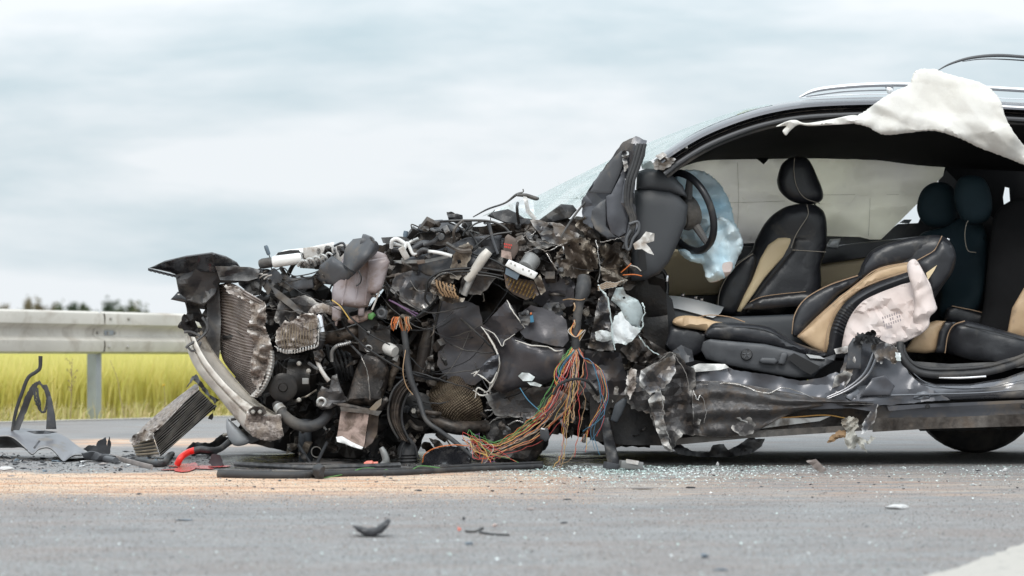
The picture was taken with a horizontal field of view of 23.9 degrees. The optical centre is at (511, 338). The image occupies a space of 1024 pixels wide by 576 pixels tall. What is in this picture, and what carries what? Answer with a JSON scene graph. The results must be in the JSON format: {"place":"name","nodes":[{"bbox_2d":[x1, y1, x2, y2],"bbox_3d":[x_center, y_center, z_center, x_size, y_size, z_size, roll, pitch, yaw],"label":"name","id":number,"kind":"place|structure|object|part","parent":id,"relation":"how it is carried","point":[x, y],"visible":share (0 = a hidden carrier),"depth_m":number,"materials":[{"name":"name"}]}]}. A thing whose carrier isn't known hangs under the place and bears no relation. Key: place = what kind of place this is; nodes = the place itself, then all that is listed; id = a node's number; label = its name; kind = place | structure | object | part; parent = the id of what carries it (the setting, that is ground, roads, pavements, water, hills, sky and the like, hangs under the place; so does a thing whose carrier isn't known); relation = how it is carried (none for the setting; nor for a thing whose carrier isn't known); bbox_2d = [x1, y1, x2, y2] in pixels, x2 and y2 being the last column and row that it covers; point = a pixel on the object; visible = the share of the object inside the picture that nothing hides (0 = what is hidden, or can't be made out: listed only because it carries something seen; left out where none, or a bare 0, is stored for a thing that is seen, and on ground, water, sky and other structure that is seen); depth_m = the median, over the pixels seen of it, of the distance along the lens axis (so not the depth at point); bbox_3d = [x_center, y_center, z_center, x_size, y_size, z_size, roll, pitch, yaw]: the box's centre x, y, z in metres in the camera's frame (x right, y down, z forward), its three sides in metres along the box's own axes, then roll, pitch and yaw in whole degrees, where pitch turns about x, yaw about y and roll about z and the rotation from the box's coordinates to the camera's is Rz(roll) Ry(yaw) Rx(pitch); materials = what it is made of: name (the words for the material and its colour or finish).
{"place":"outdoors","nodes":[
{"label":"outdoors","id":0,"kind":"place"},
{"bbox_2d":[0,354,234,420],"bbox_3d":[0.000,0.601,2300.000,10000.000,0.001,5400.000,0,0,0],"label":"field","id":1,"kind":"structure","parent":0,"point":[103,355],"depth_m":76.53,"materials":[{"name":"plant"}]},
{"bbox_2d":[0,303,9,308],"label":"tree","id":2,"kind":"object","parent":1,"relation":"on","point":[5,306],"visible":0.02,"depth_m":416.45,"materials":[{"name":"green plant"}]},
{"bbox_2d":[23,295,34,309],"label":"tree","id":3,"kind":"object","parent":1,"relation":"on","point":[28,304],"visible":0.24,"depth_m":429.94,"materials":[{"name":"green plant"}]},
{"bbox_2d":[33,296,57,309],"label":"tree","id":4,"kind":"object","parent":1,"relation":"on","point":[37,306],"visible":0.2,"depth_m":407.73,"materials":[{"name":"green plant"}]},
{"bbox_2d":[53,299,63,309],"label":"tree","id":5,"kind":"object","parent":1,"relation":"on","point":[59,307],"visible":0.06,"depth_m":384.49,"materials":[{"name":"green plant"}]},
{"bbox_2d":[66,358,77,418],"bbox_3d":[-3.143,0.352,17.257,0.087,0.439,0.015,0,0,0],"label":"dry weed","id":6,"kind":"object","parent":1,"relation":"on","point":[71,384],"visible":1,"depth_m":17.25,"materials":[{"name":"brown plant"}]},
{"bbox_2d":[64,301,81,310],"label":"tree","id":7,"kind":"object","parent":1,"relation":"on","point":[73,307],"visible":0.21,"depth_m":421.41,"materials":[{"name":"green plant"}]},
{"bbox_2d":[78,302,91,310],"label":"tree","id":8,"kind":"object","parent":1,"relation":"on","point":[83,308],"visible":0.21,"depth_m":399.14,"materials":[{"name":"green plant"}]},
{"bbox_2d":[100,296,119,311],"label":"tree","id":9,"kind":"object","parent":1,"relation":"on","point":[109,306],"visible":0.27,"depth_m":412.73,"materials":[{"name":"green plant"}]},
{"bbox_2d":[0,309,220,418],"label":"guardrail","id":10,"kind":"object","parent":1,"relation":"on","point":[93,335],"visible":0.34,"depth_m":17.59,"materials":[{"name":"metal"}]},
{"bbox_2d":[0,398,231,420],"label":"verge grass","id":11,"kind":"structure","parent":1,"relation":"on","point":[137,412],"depth_m":17.79,"materials":[{"name":"beige plant"}]},
{"bbox_2d":[110,361,124,417],"bbox_3d":[-2.815,0.361,17.257,0.112,0.422,0.006,0,0,0],"label":"dry weed","id":12,"kind":"object","parent":1,"relation":"on","point":[119,392],"visible":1,"depth_m":17.25,"materials":[{"name":"beige plant"}]},
{"bbox_2d":[115,300,135,311],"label":"tree","id":13,"kind":"object","parent":1,"relation":"on","point":[131,308],"visible":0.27,"depth_m":390.13,"materials":[{"name":"green plant"}]},
{"bbox_2d":[136,300,148,312],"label":"tree","id":14,"kind":"object","parent":1,"relation":"on","point":[140,310],"visible":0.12,"depth_m":403.81,"materials":[{"name":"green plant"}]},
{"bbox_2d":[0,415,1023,575],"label":"road","id":15,"kind":"structure","parent":0,"point":[905,445],"depth_m":7.96,"materials":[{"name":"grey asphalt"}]},
{"bbox_2d":[0,466,14,470],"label":"lamp piece","id":16,"kind":"object","parent":15,"relation":"on","point":[3,468],"visible":1,"depth_m":10.45,"materials":[{"name":"white plastic"}]},
{"bbox_2d":[0,427,84,461],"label":"bumper skin","id":17,"kind":"object","parent":15,"relation":"on","point":[64,448],"visible":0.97,"depth_m":11.50,"materials":[{"name":"grey painted plastic"}]},
{"bbox_2d":[11,356,55,430],"bbox_3d":[-2.288,0.262,11.572,0.240,0.361,0.052,0,0,10],"label":"frayed belt","id":18,"kind":"object","parent":17,"relation":"on","point":[49,408],"visible":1,"depth_m":11.59,"materials":[{"name":"rubber"}]},
{"bbox_2d":[84,437,110,453],"bbox_3d":[-2.029,0.523,11.817,0.145,0.100,0.084,0,0,0],"label":"broken bracket","id":19,"kind":"object","parent":15,"relation":"on","point":[102,446],"visible":0.87,"depth_m":11.79,"materials":[{"name":"black plastic"}]},
{"bbox_2d":[81,451,115,461],"bbox_3d":[-1.924,0.547,11.251,0.174,0.055,0.088,0,0,0],"label":"broken bracket","id":20,"kind":"object","parent":15,"relation":"on","point":[93,455],"visible":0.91,"depth_m":11.22,"materials":[{"name":"grey plastic"}]},
{"bbox_2d":[89,456,118,462],"bbox_3d":[-1.917,0.556,11.274,0.032,0.030,0.465,0,0,-27],"label":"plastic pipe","id":21,"kind":"object","parent":15,"relation":"on","point":[110,459],"visible":0.59,"depth_m":11.11,"materials":[{"name":"grey plastic"}]},
{"bbox_2d":[1,451,209,475],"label":"heap splinters","id":22,"kind":"object","parent":15,"relation":"on","point":[64,463],"visible":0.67,"depth_m":11.00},
{"bbox_2d":[0,416,226,421],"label":"edge line","id":23,"kind":"object","parent":15,"relation":"on","point":[100,419],"depth_m":17.03,"materials":[{"name":"paint"}]},
{"bbox_2d":[110,454,152,468],"bbox_3d":[-1.748,0.560,11.065,0.015,0.020,1.032,0,0,-19],"label":"trim strip","id":24,"kind":"object","parent":15,"relation":"on","point":[134,462],"depth_m":10.93,"materials":[{"name":"grey plastic"}]},
{"bbox_2d":[135,451,174,466],"bbox_3d":[-1.660,0.556,11.208,0.157,0.030,0.927,0,0,-6],"label":"hose piece","id":25,"kind":"object","parent":15,"relation":"on","point":[166,459],"visible":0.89,"depth_m":10.90,"materials":[{"name":"rubber"}]},
{"bbox_2d":[129,374,218,456],"bbox_3d":[-1.625,0.367,11.545,0.485,0.400,0.230,0,0,10],"label":"fallen cooler","id":26,"kind":"object","parent":15,"relation":"on","point":[170,425],"visible":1,"depth_m":11.51,"materials":[{"name":"metal"}]},
{"bbox_2d":[160,462,230,471],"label":"coolant puddle","id":27,"kind":"object","parent":15,"relation":"on","point":[185,467],"visible":0.95,"depth_m":10.65,"materials":[{"name":"liquid"}]},
{"bbox_2d":[174,438,231,466],"bbox_3d":[-1.347,0.510,10.941,0.128,0.109,0.572,0,0,19],"label":"red hose","id":28,"kind":"object","parent":15,"relation":"on","point":[182,456],"visible":1,"depth_m":10.77,"materials":[{"name":"rubber"}]},
{"bbox_2d":[186,433,231,455],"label":"torn trim","id":29,"kind":"structure","parent":15,"relation":"on","point":[219,441],"depth_m":11.79,"materials":[{"name":"black plastic"}]},
{"bbox_2d":[208,454,223,465],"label":"torn trim","id":30,"kind":"structure","parent":15,"relation":"on","point":[215,460],"depth_m":10.78,"materials":[{"name":"grey plastic"}]},
{"bbox_2d":[0,470,594,507],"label":"absorbent grains","id":31,"kind":"object","parent":15,"relation":"on","point":[166,492],"visible":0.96,"depth_m":9.28,"materials":[{"name":"brown stone"}]},
{"bbox_2d":[233,462,400,469],"bbox_3d":[-0.877,0.559,10.641,0.756,0.025,0.226,0,0,6],"label":"cable duct","id":32,"kind":"object","parent":15,"relation":"on","point":[302,467],"visible":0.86,"depth_m":10.63,"materials":[{"name":"black plastic"}]},
{"bbox_2d":[352,518,390,536],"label":"curved trim","id":33,"kind":"structure","parent":15,"relation":"on","point":[377,530],"depth_m":6.96,"materials":[{"name":"black plastic"}]},
{"bbox_2d":[364,447,389,463],"bbox_3d":[-0.598,0.524,10.702,0.115,0.097,0.036,0,0,0],"label":"red valve","id":34,"kind":"object","parent":15,"relation":"on","point":[385,455],"visible":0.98,"depth_m":10.69,"materials":[{"name":"plastic"}]},
{"bbox_2d":[217,461,542,478],"bbox_3d":[-0.493,0.559,10.276,1.579,0.032,0.372,0,0,-26],"label":"rubber seal","id":35,"kind":"object","parent":15,"relation":"on","point":[293,474],"visible":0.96,"depth_m":10.10,"materials":[{"name":"plastic"}]},
{"bbox_2d":[312,463,324,478],"bbox_3d":[-0.791,0.541,9.889,0.054,0.070,0.105,0,0,-5],"label":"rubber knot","id":36,"kind":"object","parent":35,"relation":"on","point":[318,470],"visible":0.98,"depth_m":9.85,"materials":[{"name":"grey rubber"}]},
{"bbox_2d":[324,465,439,477],"bbox_3d":[-0.562,0.555,10.167,0.662,0.032,0.173,0,0,-38],"label":"green wire","id":37,"kind":"object","parent":15,"relation":"on","point":[385,469],"visible":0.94,"depth_m":10.23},
{"bbox_2d":[465,527,508,535],"bbox_3d":[-0.066,0.562,7.070,0.044,0.019,0.172,0,0,-44],"label":"wire scrap","id":38,"kind":"object","parent":15,"relation":"on","point":[479,530],"visible":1,"depth_m":7.07,"materials":[{"name":"grey metal"}]},
{"bbox_2d":[148,54,1023,467],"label":"wrecked car","id":39,"kind":"object","parent":15,"relation":"on","point":[750,274],"visible":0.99,"depth_m":11.14,"materials":[{"name":"black metal"}]},
{"bbox_3d":[1.405,-0.357,12.310,1.455,0.286,0.050,0,0,0],"label":"door panel","id":40,"kind":"part","parent":39,"relation":"part of","materials":[{"name":"beige leather"}]},
{"bbox_3d":[1.824,-0.329,12.375,2.393,1.079,0.090,0,0,0],"label":"far door","id":41,"kind":"part","parent":39,"relation":"part of","materials":[{"name":"black leather"}]},
{"bbox_2d":[603,459,642,469],"bbox_3d":[0.484,0.547,10.539,0.177,0.052,0.067,0,0,0],"label":"connector","id":42,"kind":"object","parent":15,"relation":"on","point":[630,464],"visible":1,"depth_m":10.51,"materials":[{"name":"plastic"}]},
{"bbox_2d":[713,568,726,570],"bbox_3d":[0.513,0.568,5.957,0.043,0.006,0.008,0,0,0],"label":"plastic strip","id":43,"kind":"object","parent":15,"relation":"on","point":[721,569],"visible":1,"depth_m":5.96,"materials":[{"name":"grey plastic"}]},
{"bbox_2d":[423,465,1023,491],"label":"glass crumbs","id":44,"kind":"object","parent":15,"relation":"on","point":[660,468],"visible":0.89,"depth_m":10.32,"materials":[{"name":"glass"}]},
{"bbox_2d":[807,459,826,472],"bbox_3d":[1.297,0.541,10.307,0.092,0.061,0.040,0,0,0],"label":"shard","id":45,"kind":"object","parent":15,"relation":"on","point":[817,465],"visible":1,"depth_m":10.30,"materials":[{"name":"grey plastic"}]},
{"bbox_2d":[885,504,908,508],"bbox_3d":[1.291,0.563,8.105,0.084,0.016,0.031,0,0,0],"label":"foam piece","id":46,"kind":"object","parent":15,"relation":"on","point":[897,506],"visible":1,"depth_m":8.10,"materials":[{"name":"white plastic"}]},
{"bbox_2d":[927,543,1023,575],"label":"painted line","id":47,"kind":"object","parent":15,"relation":"on","point":[1009,561],"visible":1,"depth_m":6.03,"materials":[{"name":"paint"}]},
{"bbox_2d":[0,469,1023,575],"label":"glass scatter","id":48,"kind":"object","parent":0,"point":[542,532],"visible":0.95,"depth_m":7.13,"materials":[{"name":"clear glass"}]},
{"bbox_2d":[0,0,1023,313],"label":"sky","id":49,"kind":"structure","parent":0,"point":[136,136],"materials":[{"name":"white"}]}
]}

